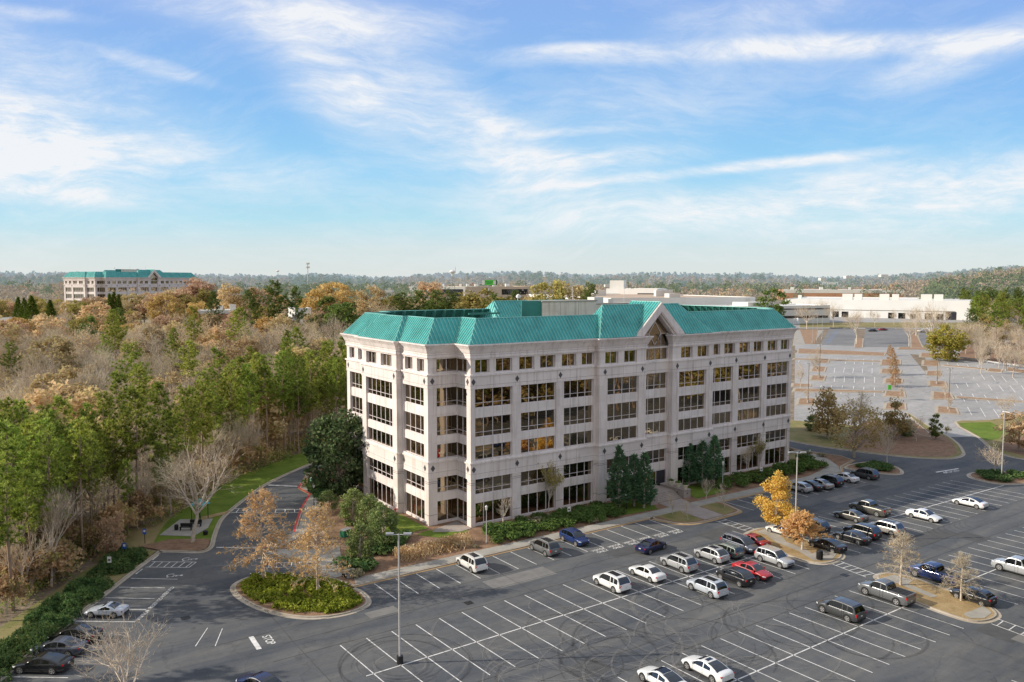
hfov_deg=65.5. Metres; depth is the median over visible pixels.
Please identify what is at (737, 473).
shrub
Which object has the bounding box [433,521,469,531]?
paving strip
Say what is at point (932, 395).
kerb
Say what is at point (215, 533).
kerb
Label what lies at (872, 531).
parked suv
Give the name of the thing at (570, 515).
shrub
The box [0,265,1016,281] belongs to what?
distant wood
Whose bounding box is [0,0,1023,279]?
sky
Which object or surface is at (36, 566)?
thicket tree
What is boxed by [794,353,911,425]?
car park
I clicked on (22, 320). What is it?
autumn tree
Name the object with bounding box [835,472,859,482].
sedan car
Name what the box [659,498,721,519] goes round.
entrance walk
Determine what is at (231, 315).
autumn tree
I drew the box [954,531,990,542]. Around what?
asphalt patch
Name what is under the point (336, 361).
pine tree
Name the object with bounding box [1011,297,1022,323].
pine tree
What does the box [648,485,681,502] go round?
entrance steps
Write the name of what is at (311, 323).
bare tree
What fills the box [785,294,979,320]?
warehouse
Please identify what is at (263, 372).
pine tree
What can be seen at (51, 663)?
sedan car
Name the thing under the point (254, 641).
parking lines
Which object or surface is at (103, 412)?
pine tree
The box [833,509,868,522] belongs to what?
sedan car
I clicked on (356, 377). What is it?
window
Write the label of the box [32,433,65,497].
pine tree
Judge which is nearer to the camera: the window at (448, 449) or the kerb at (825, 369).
the window at (448, 449)
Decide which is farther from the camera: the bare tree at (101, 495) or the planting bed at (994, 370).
the planting bed at (994, 370)
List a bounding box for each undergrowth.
[0,427,327,615]
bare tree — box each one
[0,332,30,356]
[0,337,22,388]
[0,357,21,398]
[0,361,58,388]
[0,371,16,388]
[0,371,38,399]
[0,375,32,406]
[0,463,39,538]
[0,521,56,600]
[1,379,45,401]
[1,468,73,536]
[4,326,38,346]
[6,387,55,421]
[10,352,61,385]
[11,331,40,353]
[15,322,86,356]
[16,362,103,396]
[18,336,46,354]
[19,348,60,379]
[27,320,63,352]
[28,335,83,360]
[33,482,83,586]
[41,360,86,385]
[41,472,81,524]
[53,325,88,347]
[56,307,74,325]
[61,341,104,374]
[65,324,108,352]
[65,372,112,390]
[66,361,110,391]
[66,464,123,547]
[67,325,105,367]
[68,343,122,385]
[69,602,170,681]
[70,345,93,363]
[79,343,129,388]
[96,377,151,443]
[99,404,155,481]
[105,434,148,499]
[106,354,151,383]
[108,364,172,435]
[118,347,161,370]
[120,325,143,351]
[120,389,151,454]
[120,461,162,524]
[122,324,137,340]
[131,427,193,475]
[133,315,156,340]
[133,327,172,373]
[134,322,153,346]
[134,455,183,515]
[139,349,179,378]
[142,328,171,360]
[143,357,177,386]
[143,435,196,457]
[147,352,184,398]
[147,363,175,395]
[147,439,244,541]
[148,384,184,415]
[152,369,225,448]
[164,375,195,400]
[164,445,197,483]
[165,322,194,349]
[165,339,214,388]
[169,330,191,349]
[173,422,236,484]
[175,353,221,387]
[178,314,196,328]
[182,313,222,339]
[197,343,223,363]
[199,340,239,363]
[211,410,260,477]
[214,408,243,460]
[218,422,262,467]
[224,320,260,338]
[225,325,264,361]
[230,318,260,340]
[241,411,267,465]
[244,320,289,370]
[258,321,277,352]
[260,348,281,375]
[262,323,293,345]
[262,344,279,366]
[268,324,314,351]
[270,320,312,346]
[285,411,301,449]
[292,318,327,342]
[295,396,324,438]
[298,317,316,334]
[302,326,328,345]
[309,317,327,338]
[310,311,326,338]
[321,314,347,353]
[322,339,340,362]
[327,323,346,348]
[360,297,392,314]
[496,495,513,519]
[538,459,565,513]
[739,446,752,470]
[747,434,770,466]
[789,299,820,328]
[792,360,806,387]
[803,386,811,397]
[807,351,823,377]
[822,301,843,326]
[841,308,864,343]
[841,391,884,437]
[868,309,880,323]
[874,423,897,462]
[889,309,897,320]
[897,318,920,345]
[901,305,921,335]
[901,416,925,440]
[905,302,947,353]
[938,308,952,322]
[941,382,948,394]
[946,398,953,410]
[950,320,972,339]
[953,317,978,335]
[963,332,978,353]
[967,319,988,336]
[967,323,981,344]
[967,334,989,360]
[970,339,986,365]
[972,326,997,345]
[973,344,990,373]
[974,441,1005,469]
[975,331,999,355]
[985,339,1000,359]
[987,319,1016,342]
[988,324,1003,345]
[988,326,1004,338]
[991,339,1023,370]
[994,350,1004,367]
[996,394,1018,411]
[1000,346,1023,376]
[1007,323,1023,352]
[1011,329,1023,348]
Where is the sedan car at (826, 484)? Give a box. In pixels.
[813,478,834,489]
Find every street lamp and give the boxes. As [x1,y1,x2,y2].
[386,532,411,664]
[788,451,806,540]
[947,368,952,408]
[997,410,1009,473]
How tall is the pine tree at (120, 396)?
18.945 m
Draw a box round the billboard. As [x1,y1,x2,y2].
[482,280,496,295]
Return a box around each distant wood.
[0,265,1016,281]
[0,265,1022,290]
[0,267,1017,289]
[0,267,1022,306]
[26,270,969,282]
[27,267,1019,288]
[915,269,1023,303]
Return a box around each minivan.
[720,531,758,553]
[803,517,830,533]
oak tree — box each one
[216,486,302,578]
[286,502,354,591]
[314,502,339,540]
[875,529,925,586]
[938,551,983,600]
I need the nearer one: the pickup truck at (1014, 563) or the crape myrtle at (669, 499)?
the pickup truck at (1014, 563)
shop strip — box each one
[409,284,465,300]
[451,284,530,299]
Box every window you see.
[74,287,82,291]
[74,294,83,298]
[107,287,115,291]
[118,287,126,291]
[129,287,135,291]
[140,287,148,290]
[150,273,156,283]
[351,347,354,357]
[352,372,361,388]
[352,395,361,413]
[368,351,375,362]
[368,377,391,398]
[368,402,391,426]
[369,427,392,447]
[369,457,392,479]
[369,477,392,506]
[383,354,390,365]
[405,384,423,405]
[405,411,423,434]
[406,438,423,456]
[406,470,423,490]
[406,492,424,519]
[407,356,411,368]
[419,359,423,371]
[436,358,456,371]
[437,387,456,406]
[437,415,456,435]
[437,442,456,457]
[437,475,457,492]
[438,498,457,520]
[457,358,466,371]
[457,387,466,406]
[457,415,466,435]
[457,442,466,458]
[457,475,466,492]
[458,498,466,521]
[475,359,487,372]
[475,386,510,407]
[475,414,510,436]
[475,441,510,459]
[475,474,510,494]
[475,497,510,522]
[496,358,510,370]
[502,289,527,294]
[519,356,532,369]
[521,382,554,402]
[521,409,554,430]
[521,435,554,452]
[521,467,554,485]
[521,490,553,513]
[540,355,553,367]
[562,354,574,365]
[563,482,591,505]
[564,379,591,398]
[564,405,591,425]
[564,430,591,446]
[564,460,591,478]
[582,352,592,364]
[605,351,616,363]
[607,401,636,421]
[607,425,636,441]
[607,456,635,472]
[607,476,635,498]
[608,376,636,394]
[624,350,634,361]
[645,318,667,359]
[645,420,664,434]
[645,448,664,463]
[646,372,665,389]
[646,397,665,414]
[678,416,703,430]
[678,444,701,459]
[678,464,701,483]
[679,370,704,386]
[679,393,704,411]
[681,347,690,357]
[698,345,706,356]
[712,389,730,406]
[712,411,730,424]
[713,344,718,354]
[713,366,731,382]
[713,456,729,473]
[715,438,729,450]
[724,343,732,353]
[737,433,758,447]
[737,452,757,470]
[738,364,759,379]
[738,386,759,402]
[738,407,758,420]
[739,342,747,352]
[754,341,761,351]
[765,446,784,464]
[766,404,785,416]
[766,428,785,442]
[767,361,786,376]
[767,383,786,398]
[768,340,775,350]
[781,340,786,349]
[783,315,827,317]
[898,313,904,318]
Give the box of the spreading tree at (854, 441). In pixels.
[817,403,890,457]
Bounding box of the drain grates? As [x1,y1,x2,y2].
[180,504,849,619]
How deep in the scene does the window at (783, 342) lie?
151.85 m
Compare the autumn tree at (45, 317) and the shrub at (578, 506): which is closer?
the shrub at (578, 506)
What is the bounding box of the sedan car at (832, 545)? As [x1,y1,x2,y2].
[808,537,847,552]
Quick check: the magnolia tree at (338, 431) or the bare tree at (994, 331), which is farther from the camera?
the bare tree at (994, 331)
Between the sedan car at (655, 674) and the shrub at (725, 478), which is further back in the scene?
the shrub at (725, 478)
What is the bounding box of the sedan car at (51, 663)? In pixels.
[12,651,73,674]
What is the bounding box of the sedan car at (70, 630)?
[47,623,102,641]
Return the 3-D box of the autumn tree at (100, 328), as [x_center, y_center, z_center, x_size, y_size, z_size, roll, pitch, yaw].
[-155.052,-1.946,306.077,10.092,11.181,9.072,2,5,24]
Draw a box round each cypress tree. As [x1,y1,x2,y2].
[605,444,633,506]
[620,453,646,505]
[631,451,658,507]
[680,443,698,485]
[689,439,715,486]
[703,434,726,480]
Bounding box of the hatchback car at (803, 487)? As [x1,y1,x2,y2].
[787,481,812,492]
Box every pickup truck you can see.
[849,499,890,516]
[857,578,915,605]
[907,561,963,586]
[991,555,1023,575]
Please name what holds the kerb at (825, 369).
on the car park at (869, 374)
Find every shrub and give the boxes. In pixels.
[301,477,309,484]
[308,486,328,492]
[310,488,331,494]
[330,555,357,568]
[348,568,364,576]
[350,556,378,570]
[354,538,381,552]
[375,542,401,555]
[391,535,405,545]
[396,529,412,540]
[481,521,505,534]
[484,529,506,537]
[489,535,504,544]
[498,521,509,528]
[503,522,523,534]
[506,529,522,539]
[507,519,523,525]
[514,515,529,521]
[520,523,539,532]
[522,530,535,536]
[524,520,537,526]
[528,516,545,522]
[530,512,545,516]
[538,515,556,523]
[538,522,547,529]
[544,511,563,517]
[545,521,560,530]
[548,515,563,525]
[550,509,565,514]
[559,516,575,523]
[561,514,578,521]
[562,520,575,527]
[563,508,582,521]
[572,503,590,509]
[575,506,595,514]
[578,512,595,522]
[581,509,595,517]
[589,502,604,508]
[589,506,605,514]
[590,500,606,504]
[594,514,607,520]
[601,504,615,514]
[605,503,618,507]
[606,510,621,517]
[612,506,626,513]
[712,479,732,487]
[715,475,733,482]
[730,471,747,476]
[730,474,751,481]
[731,478,749,485]
[745,473,766,481]
[746,469,765,475]
[763,467,777,473]
[766,471,782,478]
[772,463,789,469]
[774,467,794,475]
[788,465,804,472]
[789,459,809,468]
[795,453,815,459]
[799,457,816,462]
[804,460,819,469]
[814,460,828,466]
[816,452,826,456]
[855,463,866,466]
[863,462,880,465]
[863,464,882,469]
[869,460,884,463]
[877,462,893,466]
[881,465,894,470]
[974,469,993,474]
[978,473,1000,479]
[989,468,1003,473]
[995,473,1016,478]
[995,476,1012,481]
[1006,469,1023,474]
[1013,473,1023,478]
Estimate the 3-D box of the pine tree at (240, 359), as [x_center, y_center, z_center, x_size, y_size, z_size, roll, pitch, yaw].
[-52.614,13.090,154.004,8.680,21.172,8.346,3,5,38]
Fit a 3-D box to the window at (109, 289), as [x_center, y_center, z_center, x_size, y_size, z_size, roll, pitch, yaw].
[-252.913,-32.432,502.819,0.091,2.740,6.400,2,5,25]
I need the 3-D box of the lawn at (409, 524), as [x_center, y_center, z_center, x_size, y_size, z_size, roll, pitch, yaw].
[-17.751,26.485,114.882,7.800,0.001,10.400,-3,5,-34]
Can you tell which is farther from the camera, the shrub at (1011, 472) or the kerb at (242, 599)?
the shrub at (1011, 472)
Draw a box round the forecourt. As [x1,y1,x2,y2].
[793,330,823,345]
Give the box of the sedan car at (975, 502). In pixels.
[952,496,988,508]
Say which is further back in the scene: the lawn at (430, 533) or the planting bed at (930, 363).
the planting bed at (930, 363)
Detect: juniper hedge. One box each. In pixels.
[0,619,61,681]
[22,575,114,628]
[85,543,149,577]
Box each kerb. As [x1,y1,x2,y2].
[0,551,160,680]
[160,462,312,552]
[230,573,371,619]
[259,447,854,587]
[264,483,310,547]
[651,502,741,524]
[744,528,845,564]
[789,412,965,458]
[791,383,812,386]
[792,358,880,361]
[792,388,884,392]
[795,398,817,404]
[796,348,886,355]
[809,366,827,371]
[809,375,826,380]
[844,461,903,474]
[854,338,863,347]
[873,572,1001,623]
[879,359,901,364]
[879,368,902,373]
[882,378,904,383]
[882,390,906,397]
[882,402,907,409]
[897,347,926,349]
[910,335,922,347]
[921,360,940,366]
[927,380,948,387]
[930,391,955,399]
[934,405,960,414]
[941,364,985,369]
[953,396,1023,402]
[954,415,1023,459]
[966,471,1023,484]
[984,368,1003,372]
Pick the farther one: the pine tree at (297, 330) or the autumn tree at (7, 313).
the autumn tree at (7, 313)
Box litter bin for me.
[816,549,822,559]
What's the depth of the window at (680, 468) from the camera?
136.82 m
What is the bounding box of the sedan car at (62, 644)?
[29,635,88,655]
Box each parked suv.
[456,552,487,572]
[529,537,560,556]
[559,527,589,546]
[593,570,631,593]
[660,552,698,572]
[686,575,728,598]
[694,545,729,563]
[716,566,755,586]
[754,544,794,568]
[814,473,843,486]
[816,596,866,622]
[843,522,881,539]
[850,467,879,479]
[868,519,905,536]
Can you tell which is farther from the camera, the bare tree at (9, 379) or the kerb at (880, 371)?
the kerb at (880, 371)
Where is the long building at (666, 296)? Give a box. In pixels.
[529,290,754,304]
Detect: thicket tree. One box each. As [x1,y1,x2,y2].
[0,534,39,556]
[0,539,28,577]
[0,570,33,613]
[9,528,36,545]
[12,555,53,582]
[27,518,42,546]
[32,538,83,574]
[36,517,80,545]
[54,537,76,569]
[78,524,109,556]
[86,503,127,531]
[109,498,143,539]
[121,488,153,528]
[141,504,164,525]
[148,485,168,518]
[152,469,190,505]
[179,462,210,497]
[179,479,203,505]
[209,471,223,482]
[218,442,255,475]
[218,466,232,482]
[241,442,256,468]
[251,440,273,466]
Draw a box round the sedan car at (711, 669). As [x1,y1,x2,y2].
[681,655,734,681]
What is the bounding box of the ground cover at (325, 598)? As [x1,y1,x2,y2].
[238,571,362,613]
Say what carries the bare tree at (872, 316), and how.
on the verge at (875, 325)
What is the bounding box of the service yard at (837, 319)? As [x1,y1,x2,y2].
[794,317,989,329]
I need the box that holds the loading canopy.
[704,302,829,323]
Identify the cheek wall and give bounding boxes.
[630,495,657,504]
[660,482,690,497]
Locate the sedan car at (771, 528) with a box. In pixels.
[765,523,799,537]
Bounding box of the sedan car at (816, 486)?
[802,480,824,491]
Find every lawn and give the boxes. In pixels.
[96,517,171,561]
[154,451,345,542]
[373,515,427,534]
[417,530,467,537]
[614,499,657,514]
[658,511,701,521]
[687,484,727,497]
[701,502,734,514]
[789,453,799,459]
[959,422,1004,439]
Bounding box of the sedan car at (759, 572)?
[732,560,772,580]
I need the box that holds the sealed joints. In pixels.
[211,470,1023,681]
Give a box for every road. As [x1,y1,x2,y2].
[795,344,1020,365]
[906,354,974,436]
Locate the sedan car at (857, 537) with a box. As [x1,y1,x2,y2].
[833,529,871,544]
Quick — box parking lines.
[4,359,1023,681]
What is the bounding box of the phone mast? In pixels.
[306,263,309,284]
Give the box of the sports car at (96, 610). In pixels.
[84,601,129,618]
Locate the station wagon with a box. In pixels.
[711,542,743,558]
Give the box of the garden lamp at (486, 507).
[485,505,487,542]
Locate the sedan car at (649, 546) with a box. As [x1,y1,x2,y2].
[635,538,666,554]
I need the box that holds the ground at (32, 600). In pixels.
[0,276,1023,659]
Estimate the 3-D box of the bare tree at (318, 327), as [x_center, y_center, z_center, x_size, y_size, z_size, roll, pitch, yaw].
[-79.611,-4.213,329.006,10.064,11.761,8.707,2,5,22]
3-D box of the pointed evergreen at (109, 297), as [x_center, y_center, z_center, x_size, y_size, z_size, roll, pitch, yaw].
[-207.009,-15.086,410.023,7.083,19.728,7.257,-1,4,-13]
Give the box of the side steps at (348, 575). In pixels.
[342,568,358,578]
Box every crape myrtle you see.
[666,493,676,513]
[679,502,688,516]
[702,479,714,500]
[714,484,726,504]
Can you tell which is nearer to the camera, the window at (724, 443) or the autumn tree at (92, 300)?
the window at (724, 443)
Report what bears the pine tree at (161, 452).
on the lawn at (136, 539)
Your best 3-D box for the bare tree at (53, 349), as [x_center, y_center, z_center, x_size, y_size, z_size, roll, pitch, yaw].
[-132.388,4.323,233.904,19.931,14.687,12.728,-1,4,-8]
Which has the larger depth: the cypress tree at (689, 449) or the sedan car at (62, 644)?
the cypress tree at (689, 449)
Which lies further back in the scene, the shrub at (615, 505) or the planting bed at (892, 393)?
the planting bed at (892, 393)
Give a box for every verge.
[0,549,155,666]
[800,322,985,327]
[955,341,1023,364]
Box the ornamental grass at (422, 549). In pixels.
[392,531,475,561]
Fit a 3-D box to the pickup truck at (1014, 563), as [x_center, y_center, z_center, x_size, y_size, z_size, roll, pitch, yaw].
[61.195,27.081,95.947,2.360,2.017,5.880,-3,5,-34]
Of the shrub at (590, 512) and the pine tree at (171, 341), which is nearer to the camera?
the shrub at (590, 512)
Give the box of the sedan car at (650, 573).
[628,564,666,582]
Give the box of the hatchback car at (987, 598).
[950,586,997,605]
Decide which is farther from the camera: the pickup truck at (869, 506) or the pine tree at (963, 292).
the pine tree at (963, 292)
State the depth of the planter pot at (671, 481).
131.83 m
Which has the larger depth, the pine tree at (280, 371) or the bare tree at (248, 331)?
the bare tree at (248, 331)
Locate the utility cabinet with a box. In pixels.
[339,527,352,537]
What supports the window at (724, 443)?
in the office building at (466, 416)
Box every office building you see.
[61,266,197,314]
[340,286,798,527]
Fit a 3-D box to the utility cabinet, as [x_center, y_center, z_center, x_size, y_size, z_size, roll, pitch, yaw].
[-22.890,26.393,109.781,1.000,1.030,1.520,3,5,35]
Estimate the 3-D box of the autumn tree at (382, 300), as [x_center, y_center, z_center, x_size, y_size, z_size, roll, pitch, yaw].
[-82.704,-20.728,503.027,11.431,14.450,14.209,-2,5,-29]
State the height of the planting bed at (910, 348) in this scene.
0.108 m
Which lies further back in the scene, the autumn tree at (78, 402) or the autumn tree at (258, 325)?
the autumn tree at (258, 325)
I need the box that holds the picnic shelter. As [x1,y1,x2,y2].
[191,499,209,518]
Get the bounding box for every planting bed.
[236,577,365,615]
[655,502,737,522]
[750,528,839,561]
[789,413,961,457]
[795,358,870,360]
[795,388,881,391]
[798,349,883,354]
[799,398,814,403]
[811,375,823,379]
[812,366,824,370]
[817,358,827,362]
[847,462,899,473]
[855,338,862,346]
[879,573,994,619]
[882,360,899,364]
[882,369,899,372]
[886,391,903,396]
[886,403,904,408]
[899,347,925,348]
[911,335,921,346]
[921,353,933,356]
[924,360,937,365]
[927,371,941,374]
[930,381,944,385]
[934,392,952,398]
[938,406,956,412]
[944,365,983,368]
[957,396,1021,401]
[957,416,1023,457]
[971,472,1023,482]
[988,368,1000,371]
[1008,367,1023,372]
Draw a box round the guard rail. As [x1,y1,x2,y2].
[956,356,1023,367]
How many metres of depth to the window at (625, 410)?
127.95 m
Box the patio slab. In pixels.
[160,519,211,535]
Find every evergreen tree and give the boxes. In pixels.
[75,315,102,345]
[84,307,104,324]
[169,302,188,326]
[306,296,348,336]
[323,300,359,341]
[754,287,791,315]
[927,413,943,438]
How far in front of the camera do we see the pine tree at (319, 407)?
172.84 m
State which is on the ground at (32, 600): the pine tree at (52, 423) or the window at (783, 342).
the pine tree at (52, 423)
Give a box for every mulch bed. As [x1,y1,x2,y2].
[143,539,209,550]
[264,448,850,584]
[800,330,817,343]
[844,421,956,456]
[999,436,1023,454]
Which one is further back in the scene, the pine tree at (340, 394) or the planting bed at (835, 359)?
the planting bed at (835, 359)
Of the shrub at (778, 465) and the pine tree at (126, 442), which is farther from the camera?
the shrub at (778, 465)
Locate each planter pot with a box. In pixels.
[668,478,673,484]
[675,480,680,486]
[682,482,687,488]
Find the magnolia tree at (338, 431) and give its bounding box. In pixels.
[301,408,366,495]
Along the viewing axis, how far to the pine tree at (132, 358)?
184.45 m
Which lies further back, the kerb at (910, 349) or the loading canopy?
the loading canopy
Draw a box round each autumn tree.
[0,298,12,312]
[0,301,11,316]
[0,315,26,354]
[0,319,29,340]
[4,301,17,316]
[5,317,34,334]
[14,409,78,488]
[16,334,82,386]
[20,314,76,351]
[23,379,98,423]
[24,365,83,410]
[28,313,58,340]
[30,296,46,310]
[36,299,59,319]
[39,380,97,415]
[52,299,62,311]
[58,300,75,315]
[63,384,113,416]
[65,299,87,320]
[65,313,99,335]
[66,318,90,347]
[66,364,105,387]
[68,387,110,418]
[74,301,112,328]
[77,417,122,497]
[80,295,101,306]
[86,296,109,310]
[94,513,126,553]
[98,321,116,346]
[113,323,138,350]
[116,338,145,373]
[120,296,133,311]
[121,293,147,322]
[123,311,142,328]
[124,308,142,323]
[125,320,143,338]
[129,325,143,341]
[130,292,151,322]
[133,293,169,319]
[138,324,169,367]
[143,368,189,416]
[144,293,187,328]
[145,291,171,301]
[146,314,172,329]
[159,320,196,347]
[160,315,183,333]
[161,290,186,308]
[163,338,206,383]
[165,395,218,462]
[168,289,199,308]
[175,277,225,296]
[177,288,218,305]
[185,302,208,326]
[193,325,239,359]
[197,312,222,336]
[201,334,230,351]
[203,358,223,382]
[214,283,248,311]
[214,361,263,432]
[215,335,266,369]
[220,322,242,343]
[222,309,254,333]
[225,388,290,446]
[248,287,273,317]
[249,305,280,323]
[253,316,273,336]
[260,389,304,448]
[263,313,310,349]
[270,343,310,378]
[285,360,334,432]
[298,287,342,312]
[303,312,323,334]
[306,340,327,361]
[311,305,342,336]
[311,337,334,356]
[312,281,358,308]
[354,284,388,316]
[372,298,390,308]
[384,296,401,310]
[414,280,446,304]
[453,287,512,308]
[529,279,567,299]
[551,280,591,299]
[752,470,798,524]
[776,509,832,549]
[808,386,848,437]
[879,396,910,438]
[886,347,897,364]
[888,356,898,373]
[889,368,901,386]
[923,324,974,360]
[975,313,998,332]
[978,316,1012,342]
[993,410,1023,449]
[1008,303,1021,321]
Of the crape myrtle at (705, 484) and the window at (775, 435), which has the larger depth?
the window at (775, 435)
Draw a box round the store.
[772,282,903,299]
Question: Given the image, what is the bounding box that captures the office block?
[606,280,666,293]
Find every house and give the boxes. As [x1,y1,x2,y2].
[288,307,310,327]
[843,276,853,278]
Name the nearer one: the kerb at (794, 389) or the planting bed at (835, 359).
the kerb at (794, 389)
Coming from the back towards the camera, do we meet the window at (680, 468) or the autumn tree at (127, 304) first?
the autumn tree at (127, 304)
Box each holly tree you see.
[316,490,339,512]
[337,487,364,525]
[342,522,375,558]
[355,493,384,533]
[365,501,401,545]
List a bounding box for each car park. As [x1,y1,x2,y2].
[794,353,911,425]
[820,327,855,345]
[863,328,910,346]
[918,332,953,344]
[925,357,1023,420]
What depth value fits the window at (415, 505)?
118.35 m
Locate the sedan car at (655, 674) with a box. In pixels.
[637,666,685,681]
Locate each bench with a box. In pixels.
[179,523,192,530]
[190,519,201,526]
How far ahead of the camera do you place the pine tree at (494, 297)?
318.70 m
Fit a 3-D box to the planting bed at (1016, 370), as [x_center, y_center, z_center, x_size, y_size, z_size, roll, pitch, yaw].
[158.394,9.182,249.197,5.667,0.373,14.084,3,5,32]
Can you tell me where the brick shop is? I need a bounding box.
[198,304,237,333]
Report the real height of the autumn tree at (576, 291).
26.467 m
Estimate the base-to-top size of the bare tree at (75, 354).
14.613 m
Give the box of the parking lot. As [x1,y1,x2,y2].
[1,437,1023,681]
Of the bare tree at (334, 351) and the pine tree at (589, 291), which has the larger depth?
the pine tree at (589, 291)
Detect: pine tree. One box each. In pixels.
[0,340,22,398]
[0,395,14,423]
[0,399,17,439]
[0,409,24,496]
[0,417,44,545]
[0,430,28,487]
[0,434,40,610]
[0,508,10,545]
[4,462,51,596]
[5,398,31,431]
[8,398,34,449]
[13,418,37,516]
[16,422,74,581]
[18,412,57,516]
[20,417,70,531]
[25,409,70,468]
[32,403,64,499]
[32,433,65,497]
[36,409,64,479]
[48,394,84,432]
[53,429,82,539]
[60,434,88,536]
[61,416,103,560]
[61,421,93,525]
[61,427,89,542]
[73,430,109,548]
[76,401,100,518]
[78,428,107,514]
[82,328,96,348]
[85,390,121,510]
[90,429,117,508]
[94,334,114,383]
[95,419,132,504]
[96,372,137,469]
[100,308,132,375]
[101,433,126,505]
[108,307,126,323]
[109,315,125,362]
[109,386,158,524]
[110,340,152,428]
[116,417,140,497]
[116,458,137,534]
[123,362,163,477]
[139,380,181,486]
[149,409,189,503]
[149,439,173,520]
[161,327,181,387]
[170,384,204,504]
[173,340,199,386]
[174,385,203,495]
[183,349,196,376]
[184,305,203,339]
[188,370,217,446]
[190,380,219,470]
[202,290,224,321]
[202,345,230,446]
[203,382,229,480]
[208,377,239,461]
[216,360,247,472]
[222,356,260,462]
[224,306,251,340]
[231,361,266,470]
[235,287,263,330]
[237,382,251,421]
[242,351,276,457]
[244,346,256,362]
[249,353,282,461]
[260,279,288,318]
[262,384,270,448]
[265,351,302,455]
[273,337,300,370]
[273,377,297,448]
[279,329,295,347]
[279,347,301,443]
[281,285,308,326]
[284,355,313,452]
[284,363,303,449]
[287,327,310,360]
[298,349,324,440]
[298,355,314,436]
[299,369,316,435]
[309,350,320,366]
[310,360,328,427]
[315,362,337,412]
[315,391,323,418]
[316,340,338,406]
[319,387,333,443]
[321,338,339,411]
[321,357,346,417]
[325,360,340,417]
[331,336,346,422]
[337,368,347,416]
[338,345,346,378]
[339,349,346,385]
[390,291,414,310]
[406,289,433,309]
[420,289,449,309]
[440,290,462,309]
[483,293,502,307]
[508,290,523,299]
[580,281,597,299]
[958,290,967,299]
[962,308,981,332]
[970,290,981,300]
[970,295,987,324]
[975,298,991,323]
[977,292,990,308]
[985,286,997,309]
[985,302,1006,357]
[993,291,1011,310]
[993,296,1009,314]
[996,301,1013,342]
[1003,289,1010,301]
[1011,287,1023,300]
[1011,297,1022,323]
[1013,299,1023,334]
[1015,310,1023,349]
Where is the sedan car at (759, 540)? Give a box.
[744,533,770,546]
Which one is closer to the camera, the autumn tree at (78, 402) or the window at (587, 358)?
the window at (587, 358)
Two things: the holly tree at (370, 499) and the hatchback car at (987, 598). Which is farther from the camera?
the holly tree at (370, 499)
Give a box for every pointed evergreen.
[11,296,22,318]
[17,297,30,323]
[21,295,41,333]
[44,299,58,321]
[105,293,113,310]
[111,292,116,308]
[114,294,123,323]
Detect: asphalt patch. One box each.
[365,606,397,617]
[483,566,556,589]
[561,658,612,680]
[605,546,636,557]
[695,523,754,539]
[773,506,818,519]
[825,491,867,502]
[856,484,880,490]
[903,528,958,546]
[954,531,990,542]
[975,622,1021,643]
[1011,632,1023,642]
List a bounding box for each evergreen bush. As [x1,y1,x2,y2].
[804,414,819,430]
[896,420,917,435]
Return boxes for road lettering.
[262,635,275,643]
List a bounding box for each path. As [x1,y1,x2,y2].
[201,511,227,519]
[756,529,816,559]
[811,549,836,559]
[883,575,935,596]
[964,606,991,617]
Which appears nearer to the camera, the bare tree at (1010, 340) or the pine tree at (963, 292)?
the bare tree at (1010, 340)
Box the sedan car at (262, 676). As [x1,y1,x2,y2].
[235,671,281,681]
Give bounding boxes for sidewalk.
[266,546,342,576]
[267,487,317,549]
[354,465,839,583]
[793,450,836,465]
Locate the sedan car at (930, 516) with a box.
[905,508,942,522]
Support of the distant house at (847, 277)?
on the ground at (32, 600)

